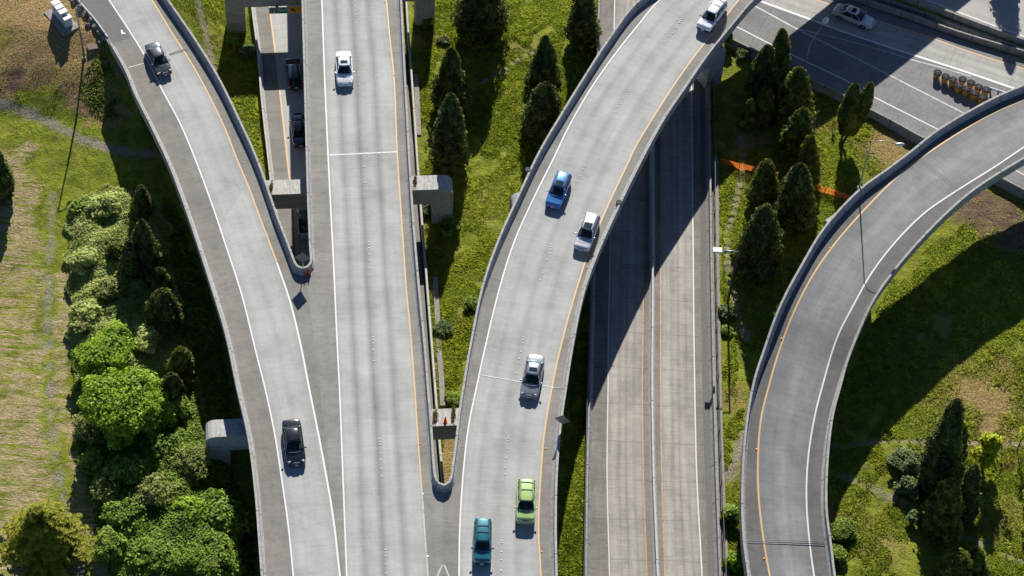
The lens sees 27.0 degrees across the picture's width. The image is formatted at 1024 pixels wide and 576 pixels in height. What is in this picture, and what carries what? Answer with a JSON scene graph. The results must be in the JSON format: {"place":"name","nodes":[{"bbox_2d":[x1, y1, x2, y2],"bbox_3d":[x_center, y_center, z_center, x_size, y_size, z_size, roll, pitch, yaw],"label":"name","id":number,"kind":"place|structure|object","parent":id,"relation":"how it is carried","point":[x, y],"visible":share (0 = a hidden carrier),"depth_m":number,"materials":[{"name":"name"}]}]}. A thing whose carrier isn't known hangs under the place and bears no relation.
{"place":"outdoors","nodes":[
{"label":"outdoors","id":0,"kind":"place"},
{"bbox_2d":[256,4,439,481],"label":"road","id":1,"kind":"structure","parent":0,"point":[287,32],"depth_m":231.29,"materials":[{"name":"asphalt"}]},
{"bbox_2d":[270,14,297,263],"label":"road marking","id":2,"kind":"object","parent":1,"relation":"on","point":[284,132],"visible":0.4,"depth_m":229.88,"materials":[{"name":"orange paint"}]},
{"bbox_2d":[283,58,303,89],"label":"sport utility car","id":3,"kind":"object","parent":1,"relation":"on","point":[294,73],"visible":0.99,"depth_m":232.91,"materials":[{"name":"black paint"}]},
{"bbox_2d":[288,113,305,147],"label":"sedan","id":4,"kind":"object","parent":1,"relation":"on","point":[297,121],"visible":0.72,"depth_m":228.12,"materials":[{"name":"black paint"}]},
{"bbox_2d":[433,277,444,406],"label":"path","id":5,"kind":"structure","parent":0,"point":[438,339],"depth_m":212.52,"materials":[{"name":"concrete"}]},
{"bbox_2d":[0,0,1023,575],"bbox_3d":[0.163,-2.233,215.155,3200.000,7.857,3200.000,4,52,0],"label":"ground","id":6,"kind":"structure","parent":0,"point":[38,450],"depth_m":218.45,"materials":[{"name":"plant"}]},
{"bbox_2d":[0,150,15,205],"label":"conifer tree","id":7,"kind":"object","parent":6,"relation":"on","point":[7,183],"visible":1,"depth_m":215.81,"materials":[{"name":"green plant"}]},
{"bbox_2d":[0,499,96,575],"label":"cedar tree","id":8,"kind":"object","parent":6,"relation":"on","point":[45,539],"visible":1,"depth_m":191.32,"materials":[{"name":"green plant"}]},
{"bbox_2d":[0,0,142,288],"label":"grass","id":9,"kind":"structure","parent":6,"relation":"on","point":[52,135],"depth_m":223.05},
{"bbox_2d":[66,246,98,274],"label":"shrub","id":10,"kind":"object","parent":6,"relation":"on","point":[82,260],"visible":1,"depth_m":212.26,"materials":[{"name":"green plant"}]},
{"bbox_2d":[67,298,102,333],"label":"shrub","id":11,"kind":"object","parent":6,"relation":"on","point":[84,315],"visible":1,"depth_m":208.30,"materials":[{"name":"green plant"}]},
{"bbox_2d":[71,411,109,444],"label":"shrub","id":12,"kind":"object","parent":6,"relation":"on","point":[88,431],"visible":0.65,"depth_m":200.62,"materials":[{"name":"green plant"}]},
{"bbox_2d":[78,447,105,475],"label":"shrub","id":13,"kind":"object","parent":6,"relation":"on","point":[91,461],"visible":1,"depth_m":198.90,"materials":[{"name":"green plant"}]},
{"bbox_2d":[79,50,123,121],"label":"ground cover","id":14,"kind":"object","parent":6,"relation":"on","point":[96,103],"visible":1,"depth_m":225.19,"materials":[{"name":"green plant"}]},
{"bbox_2d":[70,319,138,381],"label":"maple tree","id":15,"kind":"object","parent":6,"relation":"on","point":[100,354],"visible":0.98,"depth_m":203.71,"materials":[{"name":"green plant"}]},
{"bbox_2d":[86,191,122,217],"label":"shrub","id":16,"kind":"object","parent":6,"relation":"on","point":[105,204],"visible":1,"depth_m":216.38,"materials":[{"name":"green plant"}]},
{"bbox_2d":[88,470,123,511],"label":"shrub","id":17,"kind":"object","parent":6,"relation":"on","point":[105,489],"visible":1,"depth_m":196.66,"materials":[{"name":"green plant"}]},
{"bbox_2d":[90,525,129,566],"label":"shrub","id":18,"kind":"object","parent":6,"relation":"on","point":[110,543],"visible":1,"depth_m":193.16,"materials":[{"name":"green plant"}]},
{"bbox_2d":[92,270,133,305],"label":"shrub","id":19,"kind":"object","parent":6,"relation":"on","point":[115,287],"visible":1,"depth_m":210.34,"materials":[{"name":"green plant"}]},
{"bbox_2d":[101,452,152,487],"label":"shrub","id":20,"kind":"object","parent":6,"relation":"on","point":[133,469],"visible":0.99,"depth_m":197.50,"materials":[{"name":"green plant"}]},
{"bbox_2d":[76,364,178,450],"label":"maple tree","id":21,"kind":"object","parent":6,"relation":"on","point":[130,405],"visible":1,"depth_m":198.67,"materials":[{"name":"green plant"}]},
{"bbox_2d":[99,493,156,536],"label":"shrub","id":22,"kind":"object","parent":6,"relation":"on","point":[118,513],"visible":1,"depth_m":194.90,"materials":[{"name":"green plant"}]},
{"bbox_2d":[116,239,139,285],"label":"conifer tree","id":23,"kind":"object","parent":6,"relation":"on","point":[128,266],"visible":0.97,"depth_m":210.17,"materials":[{"name":"green plant"}]},
{"bbox_2d":[62,183,198,386],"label":"bramble thicket","id":24,"kind":"object","parent":6,"relation":"on","point":[100,234],"visible":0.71,"depth_m":212.52,"materials":[{"name":"green plant"}]},
{"bbox_2d":[128,184,153,221],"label":"conifer tree","id":25,"kind":"object","parent":6,"relation":"on","point":[141,205],"visible":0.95,"depth_m":214.99,"materials":[{"name":"green plant"}]},
{"bbox_2d":[130,218,163,277],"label":"conifer tree","id":26,"kind":"object","parent":6,"relation":"on","point":[149,253],"visible":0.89,"depth_m":210.50,"materials":[{"name":"green plant"}]},
{"bbox_2d":[130,323,163,353],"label":"shrub","id":27,"kind":"object","parent":6,"relation":"on","point":[148,338],"visible":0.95,"depth_m":206.67,"materials":[{"name":"green plant"}]},
{"bbox_2d":[125,529,187,574],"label":"shrub","id":28,"kind":"object","parent":6,"relation":"on","point":[155,550],"visible":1,"depth_m":192.58,"materials":[{"name":"green plant"}]},
{"bbox_2d":[133,472,182,507],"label":"shrub","id":29,"kind":"object","parent":6,"relation":"on","point":[153,490],"visible":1,"depth_m":196.05,"materials":[{"name":"green plant"}]},
{"bbox_2d":[71,374,247,575],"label":"bramble thicket","id":30,"kind":"object","parent":6,"relation":"on","point":[183,531],"visible":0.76,"depth_m":196.38,"materials":[{"name":"green plant"}]},
{"bbox_2d":[146,266,173,292],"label":"conifer tree","id":31,"kind":"object","parent":6,"relation":"on","point":[158,277],"visible":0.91,"depth_m":211.34,"materials":[{"name":"green plant"}]},
{"bbox_2d":[144,287,186,339],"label":"conifer tree","id":32,"kind":"object","parent":6,"relation":"on","point":[164,313],"visible":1,"depth_m":207.44,"materials":[{"name":"green plant"}]},
{"bbox_2d":[146,426,194,458],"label":"shrub","id":33,"kind":"object","parent":6,"relation":"on","point":[170,442],"visible":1,"depth_m":200.10,"materials":[{"name":"green plant"}]},
{"bbox_2d":[161,371,190,405],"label":"conifer tree","id":34,"kind":"object","parent":6,"relation":"on","point":[173,384],"visible":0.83,"depth_m":201.55,"materials":[{"name":"green plant"}]},
{"bbox_2d":[164,393,195,419],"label":"shrub","id":35,"kind":"object","parent":6,"relation":"on","point":[184,411],"visible":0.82,"depth_m":202.11,"materials":[{"name":"green plant"}]},
{"bbox_2d":[165,346,197,383],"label":"conifer tree","id":36,"kind":"object","parent":6,"relation":"on","point":[180,363],"visible":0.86,"depth_m":203.97,"materials":[{"name":"green plant"}]},
{"bbox_2d":[164,495,206,521],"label":"shrub","id":37,"kind":"object","parent":6,"relation":"on","point":[186,504],"visible":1,"depth_m":195.52,"materials":[{"name":"green plant"}]},
{"bbox_2d":[167,441,212,482],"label":"shrub","id":38,"kind":"object","parent":6,"relation":"on","point":[188,461],"visible":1,"depth_m":198.52,"materials":[{"name":"green plant"}]},
{"bbox_2d":[162,203,257,575],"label":"bramble thicket","id":39,"kind":"object","parent":6,"relation":"on","point":[205,339],"visible":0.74,"depth_m":209.95,"materials":[{"name":"green plant"}]},
{"bbox_2d":[77,0,343,575],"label":"elevated ramp","id":40,"kind":"structure","parent":6,"relation":"on","point":[258,288],"depth_m":207.06,"materials":[{"name":"concrete"}]},
{"bbox_2d":[145,42,171,76],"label":"sedan","id":41,"kind":"object","parent":40,"relation":"on","point":[157,57],"visible":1,"depth_m":223.28,"materials":[{"name":"grey paint"}]},
{"bbox_2d":[282,418,306,466],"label":"sedan","id":42,"kind":"object","parent":40,"relation":"on","point":[294,447],"visible":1,"depth_m":194.31,"materials":[{"name":"black paint"}]},
{"bbox_2d":[185,528,244,575],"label":"shrub","id":43,"kind":"object","parent":6,"relation":"on","point":[219,557],"visible":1,"depth_m":192.91,"materials":[{"name":"green plant"}]},
{"bbox_2d":[200,488,254,543],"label":"shrub","id":44,"kind":"object","parent":6,"relation":"on","point":[227,516],"visible":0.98,"depth_m":196.02,"materials":[{"name":"green plant"}]},
{"bbox_2d":[251,7,277,213],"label":"concrete barrier","id":45,"kind":"object","parent":6,"relation":"on","point":[263,102],"visible":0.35,"depth_m":231.95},
{"bbox_2d":[225,0,434,32],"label":"bridge pier","id":46,"kind":"structure","parent":6,"relation":"on","point":[235,11],"depth_m":237.18,"materials":[{"name":"concrete"}]},
{"bbox_2d":[205,408,458,464],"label":"bridge pier","id":47,"kind":"structure","parent":6,"relation":"on","point":[224,438],"depth_m":200.09,"materials":[{"name":"concrete"}]},
{"bbox_2d":[266,175,452,223],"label":"bridge pier","id":48,"kind":"structure","parent":6,"relation":"on","point":[435,192],"depth_m":219.03,"materials":[{"name":"concrete"}]},
{"bbox_2d":[161,0,649,575],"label":"elevated ramp","id":49,"kind":"structure","parent":6,"relation":"on","point":[365,304],"depth_m":207.50,"materials":[{"name":"concrete"}]},
{"bbox_2d":[334,51,354,86],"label":"sedan","id":50,"kind":"object","parent":49,"relation":"on","point":[344,72],"visible":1,"depth_m":223.56,"materials":[{"name":"white paint"}]},
{"bbox_2d":[405,2,443,483],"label":"concrete barrier","id":51,"kind":"object","parent":6,"relation":"on","point":[424,256],"visible":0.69,"depth_m":219.15,"materials":[{"name":"concrete"}]},
{"bbox_2d":[428,47,472,111],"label":"conifer tree","id":52,"kind":"object","parent":6,"relation":"on","point":[450,77],"visible":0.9,"depth_m":229.06,"materials":[{"name":"green plant"}]},
{"bbox_2d":[429,92,472,173],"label":"conifer tree","id":53,"kind":"object","parent":6,"relation":"on","point":[450,149],"visible":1,"depth_m":223.22,"materials":[{"name":"green plant"}]},
{"bbox_2d":[450,0,511,50],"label":"conifer tree","id":54,"kind":"object","parent":6,"relation":"on","point":[478,24],"visible":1,"depth_m":236.24,"materials":[{"name":"green plant"}]},
{"bbox_2d":[509,192,518,211],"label":"bridge pier","id":55,"kind":"structure","parent":6,"relation":"on","point":[513,198],"depth_m":218.81,"materials":[{"name":"concrete"}]},
{"bbox_2d":[442,0,761,575],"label":"elevated ramp","id":56,"kind":"structure","parent":55,"relation":"on","point":[659,54],"depth_m":208.47,"materials":[{"name":"concrete"}]},
{"bbox_2d":[471,518,493,564],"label":"sport utility car","id":57,"kind":"object","parent":56,"relation":"on","point":[482,547],"visible":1,"depth_m":188.50,"materials":[{"name":"teal paint"}]},
{"bbox_2d":[514,479,537,523],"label":"sport utility car","id":58,"kind":"object","parent":56,"relation":"on","point":[525,501],"visible":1,"depth_m":191.28,"materials":[{"name":"green paint"}]},
{"bbox_2d":[520,354,544,398],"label":"sedan","id":59,"kind":"object","parent":56,"relation":"on","point":[531,379],"visible":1,"depth_m":200.10,"materials":[{"name":"grey paint"}]},
{"bbox_2d":[545,170,571,208],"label":"station wagon","id":60,"kind":"object","parent":56,"relation":"on","point":[559,187],"visible":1,"depth_m":214.51,"materials":[{"name":"blue paint"}]},
{"bbox_2d":[573,212,600,252],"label":"station wagon","id":61,"kind":"object","parent":56,"relation":"on","point":[586,232],"visible":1,"depth_m":211.23,"materials":[{"name":"silver metal"}]},
{"bbox_2d":[696,0,727,32],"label":"sport utility car","id":62,"kind":"object","parent":56,"relation":"on","point":[714,13],"visible":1,"depth_m":230.71,"materials":[{"name":"white paint"}]},
{"bbox_2d":[519,81,562,140],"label":"conifer tree","id":63,"kind":"object","parent":6,"relation":"on","point":[540,114],"visible":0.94,"depth_m":227.66,"materials":[{"name":"green plant"}]},
{"bbox_2d":[523,34,562,93],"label":"conifer tree","id":64,"kind":"object","parent":6,"relation":"on","point":[543,66],"visible":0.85,"depth_m":231.57,"materials":[{"name":"green plant"}]},
{"bbox_2d":[563,0,601,51],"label":"conifer tree","id":65,"kind":"object","parent":6,"relation":"on","point":[580,32],"visible":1,"depth_m":236.79,"materials":[{"name":"green plant"}]},
{"bbox_2d":[583,280,590,575],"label":"chain link fence","id":66,"kind":"object","parent":6,"relation":"on","point":[586,431],"visible":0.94,"depth_m":205.89,"materials":[{"name":"grey"}]},
{"bbox_2d":[584,0,601,575],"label":"concrete barrier","id":67,"kind":"object","parent":6,"relation":"on","point":[589,421],"visible":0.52,"depth_m":208.42,"materials":[{"name":"concrete"}]},
{"bbox_2d":[648,144,659,575],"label":"concrete barrier","id":68,"kind":"object","parent":6,"relation":"on","point":[653,494],"visible":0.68,"depth_m":211.89,"materials":[{"name":"concrete"}]},
{"bbox_2d":[682,45,725,99],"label":"bridge pier","id":69,"kind":"structure","parent":6,"relation":"on","point":[713,67],"depth_m":234.75,"materials":[{"name":"concrete"}]},
{"bbox_2d":[705,82,720,575],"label":"concrete barrier","id":70,"kind":"object","parent":6,"relation":"on","point":[714,478],"visible":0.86,"depth_m":214.00,"materials":[{"name":"concrete"}]},
{"bbox_2d":[712,77,726,575],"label":"chain link fence","id":71,"kind":"object","parent":6,"relation":"on","point":[718,383],"visible":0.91,"depth_m":213.51,"materials":[{"name":"grey"}]},
{"bbox_2d":[737,97,760,131],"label":"conifer tree","id":72,"kind":"object","parent":6,"relation":"on","point":[748,120],"visible":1,"depth_m":231.62,"materials":[{"name":"green plant"}]},
{"bbox_2d":[728,203,784,281],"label":"conifer tree","id":73,"kind":"object","parent":6,"relation":"on","point":[758,245],"visible":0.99,"depth_m":216.85,"materials":[{"name":"green plant"}]},
{"bbox_2d":[744,158,780,210],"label":"conifer tree","id":74,"kind":"object","parent":6,"relation":"on","point":[762,188],"visible":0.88,"depth_m":223.15,"materials":[{"name":"green plant"}]},
{"bbox_2d":[744,43,781,101],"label":"conifer tree","id":75,"kind":"object","parent":6,"relation":"on","point":[762,73],"visible":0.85,"depth_m":231.66,"materials":[{"name":"green plant"}]},
{"bbox_2d":[756,86,776,129],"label":"conifer tree","id":76,"kind":"object","parent":6,"relation":"on","point":[766,105],"visible":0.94,"depth_m":230.94,"materials":[{"name":"green plant"}]},
{"bbox_2d":[771,28,793,88],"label":"conifer tree","id":77,"kind":"object","parent":6,"relation":"on","point":[781,44],"visible":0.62,"depth_m":232.29,"materials":[{"name":"green plant"}]},
{"bbox_2d":[770,162,818,234],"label":"conifer tree","id":78,"kind":"object","parent":6,"relation":"on","point":[793,204],"visible":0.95,"depth_m":221.06,"materials":[{"name":"green plant"}]},
{"bbox_2d":[774,66,819,127],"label":"conifer tree","id":79,"kind":"object","parent":6,"relation":"on","point":[795,86],"visible":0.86,"depth_m":229.93,"materials":[{"name":"green plant"}]},
{"bbox_2d":[777,106,816,166],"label":"conifer tree","id":80,"kind":"object","parent":6,"relation":"on","point":[796,131],"visible":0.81,"depth_m":227.12,"materials":[{"name":"green plant"}]},
{"bbox_2d":[795,134,821,185],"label":"conifer tree","id":81,"kind":"object","parent":6,"relation":"on","point":[809,154],"visible":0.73,"depth_m":224.93,"materials":[{"name":"green plant"}]},
{"bbox_2d":[830,517,857,540],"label":"shrub","id":82,"kind":"object","parent":6,"relation":"on","point":[842,528],"visible":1,"depth_m":200.95,"materials":[{"name":"green plant"}]},
{"bbox_2d":[837,81,874,145],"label":"conifer tree","id":83,"kind":"object","parent":6,"relation":"on","point":[853,112],"visible":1,"depth_m":227.21,"materials":[{"name":"green plant"}]},
{"bbox_2d":[725,38,1023,199],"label":"concrete barrier","id":84,"kind":"object","parent":6,"relation":"on","point":[1010,187],"visible":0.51,"depth_m":234.01,"materials":[{"name":"concrete"}]},
{"bbox_2d":[886,447,921,473],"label":"shrub","id":85,"kind":"object","parent":6,"relation":"on","point":[903,460],"visible":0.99,"depth_m":205.24,"materials":[{"name":"green plant"}]},
{"bbox_2d":[892,473,920,500],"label":"shrub","id":86,"kind":"object","parent":6,"relation":"on","point":[906,483],"visible":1,"depth_m":203.96,"materials":[{"name":"green plant"}]},
{"bbox_2d":[849,0,1023,57],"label":"concrete barrier","id":87,"kind":"object","parent":6,"relation":"on","point":[952,32],"visible":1,"depth_m":243.39,"materials":[{"name":"concrete"}]},
{"bbox_2d":[915,398,965,495],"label":"conifer tree","id":88,"kind":"object","parent":6,"relation":"on","point":[941,457],"visible":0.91,"depth_m":199.24,"materials":[{"name":"green plant"}]},
{"bbox_2d":[920,477,967,542],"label":"conifer tree","id":89,"kind":"object","parent":6,"relation":"on","point":[944,510],"visible":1,"depth_m":198.30,"materials":[{"name":"green plant"}]},
{"bbox_2d":[873,0,1023,49],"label":"retaining wall","id":90,"kind":"structure","parent":6,"relation":"on","point":[932,17],"depth_m":244.18,"materials":[{"name":"concrete"}]},
{"bbox_2d":[930,547,974,575],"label":"conifer tree","id":91,"kind":"object","parent":6,"relation":"on","point":[955,562],"visible":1,"depth_m":194.81,"materials":[{"name":"green plant"}]},
{"bbox_2d":[901,0,1023,45],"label":"retaining wall","id":92,"kind":"structure","parent":6,"relation":"on","point":[982,26],"depth_m":243.38,"materials":[{"name":"concrete"}]},
{"bbox_2d":[958,463,981,524],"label":"conifer tree","id":93,"kind":"object","parent":6,"relation":"on","point":[969,483],"visible":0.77,"depth_m":198.63,"materials":[{"name":"green plant"}]},
{"bbox_2d":[969,548,991,575],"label":"conifer tree","id":94,"kind":"object","parent":6,"relation":"on","point":[980,567],"visible":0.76,"depth_m":196.19,"materials":[{"name":"green plant"}]},
{"bbox_2d":[969,431,1005,468],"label":"bush","id":95,"kind":"object","parent":6,"relation":"on","point":[985,454],"visible":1,"depth_m":204.01,"materials":[{"name":"green plant"}]},
{"bbox_2d":[590,0,653,575],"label":"road","id":96,"kind":"structure","parent":0,"point":[627,534],"depth_m":210.16,"materials":[{"name":"concrete"}]},
{"bbox_2d":[607,0,614,575],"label":"road marking","id":97,"kind":"object","parent":96,"relation":"on","point":[608,376],"visible":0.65,"depth_m":210.14,"materials":[{"name":"white paint"}]},
{"bbox_2d":[642,162,647,575],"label":"road marking","id":98,"kind":"object","parent":96,"relation":"on","point":[642,372],"visible":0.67,"depth_m":211.79,"materials":[{"name":"orange paint"}]},
{"bbox_2d":[654,79,707,575],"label":"road","id":99,"kind":"structure","parent":0,"point":[681,542],"depth_m":213.92,"materials":[{"name":"concrete"}]},
{"bbox_2d":[660,133,664,575],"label":"road marking","id":100,"kind":"object","parent":99,"relation":"on","point":[660,364],"visible":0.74,"depth_m":211.63,"materials":[{"name":"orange paint"}]},
{"bbox_2d":[691,86,702,575],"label":"road marking","id":101,"kind":"object","parent":99,"relation":"on","point":[694,338],"visible":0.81,"depth_m":214.42,"materials":[{"name":"white paint"}]},
{"bbox_2d":[700,84,714,575],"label":"road shoulder","id":102,"kind":"object","parent":99,"relation":"on","point":[706,433],"visible":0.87,"depth_m":214.13},
{"bbox_2d":[711,155,728,575],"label":"path","id":103,"kind":"structure","parent":0,"point":[724,525],"depth_m":213.30,"materials":[{"name":"concrete"}]},
{"bbox_2d":[733,0,1023,187],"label":"road","id":104,"kind":"structure","parent":0,"point":[888,89],"depth_m":240.60,"materials":[{"name":"asphalt"}]},
{"bbox_2d":[831,3,875,29],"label":"sedan","id":105,"kind":"object","parent":104,"relation":"on","point":[855,15],"visible":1,"depth_m":243.16,"materials":[{"name":"beige paint"}]},
{"bbox_2d":[761,1,1014,88],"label":"road marking","id":106,"kind":"object","parent":104,"relation":"on","point":[887,45],"visible":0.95,"depth_m":241.70,"materials":[{"name":"white paint"}]},
{"bbox_2d":[924,0,1023,37],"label":"road","id":107,"kind":"structure","parent":0,"point":[1007,14],"depth_m":245.15,"materials":[{"name":"asphalt"}]},
{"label":"bridge pier","id":108,"kind":"object","parent":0,"visible":0},
{"bbox_2d":[739,84,1023,575],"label":"elevated ramp","id":109,"kind":"structure","parent":108,"relation":"on","point":[877,232],"depth_m":208.53,"materials":[{"name":"concrete"}]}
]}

